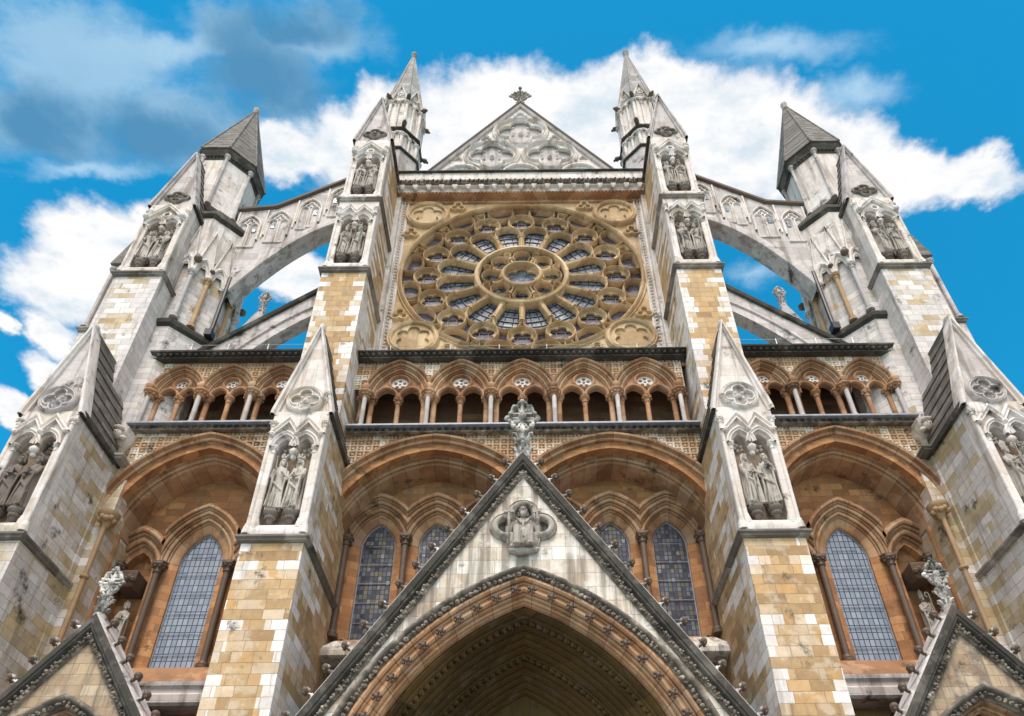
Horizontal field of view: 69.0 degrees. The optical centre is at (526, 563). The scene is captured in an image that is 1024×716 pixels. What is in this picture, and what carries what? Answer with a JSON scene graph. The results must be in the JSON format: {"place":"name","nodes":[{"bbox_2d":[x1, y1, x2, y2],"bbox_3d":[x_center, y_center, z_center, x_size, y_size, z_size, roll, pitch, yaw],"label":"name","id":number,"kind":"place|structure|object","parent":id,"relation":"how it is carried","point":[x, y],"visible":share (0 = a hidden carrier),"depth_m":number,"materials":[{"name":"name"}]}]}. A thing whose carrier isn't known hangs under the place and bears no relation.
{"place":"outdoors","nodes":[
{"label":"outdoors","id":0,"kind":"place"},
{"bbox_2d":[0,49,1023,715],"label":"cathedral","id":1,"kind":"structure","parent":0,"point":[664,571],"depth_m":21.12,"materials":[{"name":"stone"}]},
{"bbox_2d":[0,453,27,511],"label":"statue","id":2,"kind":"object","parent":1,"relation":"on","point":[11,476],"visible":0.84,"depth_m":17.94,"materials":[{"name":"stone"}]},
{"bbox_2d":[5,453,47,509],"bbox_3d":[-12.010,-1.998,18.026,0.428,1.743,0.433,-9,-36,12],"label":"statue","id":3,"kind":"object","parent":1,"relation":"on","point":[20,495],"visible":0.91,"depth_m":17.84,"materials":[{"name":"stone"}]},
{"bbox_2d":[113,601,130,636],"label":"statue","id":4,"kind":"object","parent":1,"relation":"on","point":[123,617],"visible":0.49,"depth_m":19.33,"materials":[{"name":"stone"}]},
{"bbox_2d":[134,231,157,263],"bbox_3d":[-13.099,-11.003,25.787,0.467,1.788,0.476,8,-36,-12],"label":"statue","id":5,"kind":"object","parent":1,"relation":"on","point":[148,242],"visible":0.78,"depth_m":25.58,"materials":[{"name":"stone"}]},
{"bbox_2d":[147,231,170,260],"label":"statue","id":6,"kind":"object","parent":1,"relation":"on","point":[159,248],"visible":0.95,"depth_m":25.58,"materials":[{"name":"stone"}]},
{"bbox_2d":[132,503,238,667],"bbox_3d":[-9.032,0.771,19.972,2.000,5.686,0.629,-1,-35,0],"label":"window","id":7,"kind":"structure","parent":1,"relation":"in","point":[175,629],"depth_m":20.25,"materials":[{"name":"glass"}]},
{"bbox_2d":[185,344,300,349],"bbox_3d":[-9.132,-6.798,24.154,4.600,0.950,0.100,-1,-35,0],"label":"safety railing","id":8,"kind":"object","parent":1,"relation":"on","point":[192,345],"visible":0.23,"depth_m":24.40,"materials":[{"name":"metal"}]},
{"bbox_2d":[263,454,289,513],"bbox_3d":[-6.007,-1.977,18.057,0.451,1.801,0.418,29,-45,-36],"label":"statue","id":9,"kind":"object","parent":1,"relation":"on","point":[280,474],"visible":0.94,"depth_m":17.90,"materials":[{"name":"stone"}]},
{"bbox_2d":[280,454,307,511],"bbox_3d":[-5.574,-1.973,18.070,0.430,1.801,0.433,-9,-36,12],"label":"statue","id":10,"kind":"object","parent":1,"relation":"on","point":[297,476],"visible":0.94,"depth_m":17.88,"materials":[{"name":"stone"}]},
{"bbox_2d":[336,223,352,259],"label":"statue","id":11,"kind":"object","parent":1,"relation":"on","point":[343,247],"visible":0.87,"depth_m":25.64,"materials":[{"name":"stone"}]},
{"bbox_2d":[348,222,365,257],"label":"statue","id":12,"kind":"object","parent":1,"relation":"on","point":[358,238],"visible":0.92,"depth_m":25.66,"materials":[{"name":"stone"}]},
{"bbox_2d":[352,164,365,192],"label":"statue","id":13,"kind":"object","parent":1,"relation":"on","point":[360,175],"visible":0.88,"depth_m":28.07,"materials":[{"name":"stone"}]},
{"bbox_2d":[363,164,377,190],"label":"statue","id":14,"kind":"object","parent":1,"relation":"on","point":[372,175],"visible":0.92,"depth_m":28.12,"materials":[{"name":"stone"}]},
{"bbox_2d":[336,493,407,640],"bbox_3d":[-4.158,0.214,20.321,1.680,5.116,0.633,-1,-35,0],"label":"window","id":15,"kind":"structure","parent":1,"relation":"in","point":[371,574],"depth_m":20.66,"materials":[{"name":"glass"}]},
{"bbox_2d":[404,492,464,585],"bbox_3d":[-2.538,0.197,20.321,1.680,5.116,0.633,-1,-35,0],"label":"window","id":16,"kind":"structure","parent":1,"relation":"in","point":[445,507],"depth_m":21.26,"materials":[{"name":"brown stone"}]},
{"bbox_2d":[465,494,484,516],"bbox_3d":[-0.918,0.180,20.321,1.680,5.116,0.633,-1,-35,0],"label":"window","id":17,"kind":"structure","parent":1,"relation":"in","point":[472,504],"depth_m":21.28,"materials":[{"name":"brown stone"}]},
{"bbox_2d":[373,195,671,349],"bbox_3d":[-0.170,-10.493,28.179,10.400,11.400,0.700,-1,-35,0],"label":"rose window","id":18,"kind":"structure","parent":1,"relation":"in","point":[458,275],"depth_m":28.41,"materials":[{"name":"stone"}]},
{"bbox_2d":[504,506,541,555],"bbox_3d":[-0.084,-0.806,17.062,0.870,1.540,0.584,-1,-35,0],"label":"statue","id":19,"kind":"object","parent":1,"relation":"attached to","point":[522,525],"visible":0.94,"depth_m":16.75,"materials":[{"name":"stone"}]},
{"bbox_2d":[374,343,677,349],"bbox_3d":[-0.131,-6.781,24.138,10.200,0.950,0.100,-1,-35,0],"label":"safety railing","id":20,"kind":"object","parent":1,"relation":"on","point":[606,344],"visible":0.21,"depth_m":24.39,"materials":[{"name":"metal"}]},
{"bbox_2d":[561,493,582,517],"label":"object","id":21,"kind":"structure","parent":1,"relation":"in","point":[576,505],"depth_m":21.28,"materials":[{"name":"brown stone"}]},
{"bbox_2d":[582,490,644,582],"bbox_3d":[2.422,0.145,20.321,1.680,5.116,0.633,-1,-35,0],"label":"window","id":22,"kind":"structure","parent":1,"relation":"in","point":[604,504],"depth_m":21.26,"materials":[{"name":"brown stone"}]},
{"bbox_2d":[663,161,678,186],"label":"statue","id":23,"kind":"object","parent":1,"relation":"on","point":[670,176],"visible":0.93,"depth_m":28.09,"materials":[{"name":"stone"}]},
{"bbox_2d":[639,490,713,636],"bbox_3d":[4.042,0.128,20.321,1.680,5.116,0.633,-1,-35,0],"label":"window","id":24,"kind":"structure","parent":1,"relation":"in","point":[676,569],"depth_m":20.64,"materials":[{"name":"glass"}]},
{"bbox_2d":[674,159,688,188],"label":"statue","id":25,"kind":"object","parent":1,"relation":"on","point":[680,172],"visible":0.91,"depth_m":28.09,"materials":[{"name":"stone"}]},
{"bbox_2d":[677,222,694,253],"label":"statue","id":26,"kind":"object","parent":1,"relation":"on","point":[683,235],"visible":0.93,"depth_m":25.65,"materials":[{"name":"stone"}]},
{"bbox_2d":[690,219,706,255],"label":"statue","id":27,"kind":"object","parent":1,"relation":"on","point":[696,236],"visible":0.9,"depth_m":25.68,"materials":[{"name":"stone"}]},
{"bbox_2d":[738,453,765,508],"bbox_3d":[5.413,-2.051,18.040,0.459,1.707,0.440,8,-36,-12],"label":"statue","id":28,"kind":"object","parent":1,"relation":"on","point":[751,487],"visible":0.98,"depth_m":17.84,"materials":[{"name":"stone"}]},
{"bbox_2d":[756,453,782,508],"bbox_3d":[5.844,-2.053,18.045,0.446,1.707,0.454,-9,-36,12],"label":"statue","id":29,"kind":"object","parent":1,"relation":"on","point":[765,469],"visible":0.94,"depth_m":17.87,"materials":[{"name":"stone"}]},
{"bbox_2d":[740,338,859,343],"bbox_3d":[8.867,-6.986,24.154,4.600,0.950,0.100,-1,-35,0],"label":"safety railing","id":30,"kind":"object","parent":1,"relation":"on","point":[775,339],"visible":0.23,"depth_m":24.40,"materials":[{"name":"metal"}]},
{"bbox_2d":[808,497,917,659],"bbox_3d":[8.927,0.583,19.972,2.000,5.686,0.629,-1,-35,0],"label":"window","id":31,"kind":"structure","parent":1,"relation":"in","point":[871,614],"depth_m":20.25,"materials":[{"name":"glass"}]},
{"bbox_2d":[870,220,895,253],"bbox_3d":[12.271,-11.355,25.843,0.482,1.995,0.463,8,-36,-12],"label":"statue","id":32,"kind":"object","parent":1,"relation":"on","point":[883,241],"visible":0.9,"depth_m":25.61,"materials":[{"name":"stone"}]},
{"bbox_2d":[886,223,908,255],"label":"statue","id":33,"kind":"object","parent":1,"relation":"on","point":[897,239],"visible":0.81,"depth_m":25.55,"materials":[{"name":"stone"}]},
{"bbox_2d":[917,589,934,629],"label":"statue","id":34,"kind":"object","parent":1,"relation":"on","point":[925,608],"visible":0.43,"depth_m":19.36,"materials":[{"name":"stone"}]},
{"bbox_2d":[998,440,1023,498],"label":"statue","id":35,"kind":"object","parent":1,"relation":"on","point":[1014,465],"visible":0.88,"depth_m":18.00,"materials":[{"name":"stone"}]},
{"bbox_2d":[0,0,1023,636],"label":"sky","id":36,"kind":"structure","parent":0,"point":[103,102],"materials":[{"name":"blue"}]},
{"bbox_2d":[1016,441,1023,462],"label":"statue","id":37,"kind":"object","parent":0,"point":[1020,446],"visible":0.61,"depth_m":18.42,"materials":[{"name":"stone"}]}
]}

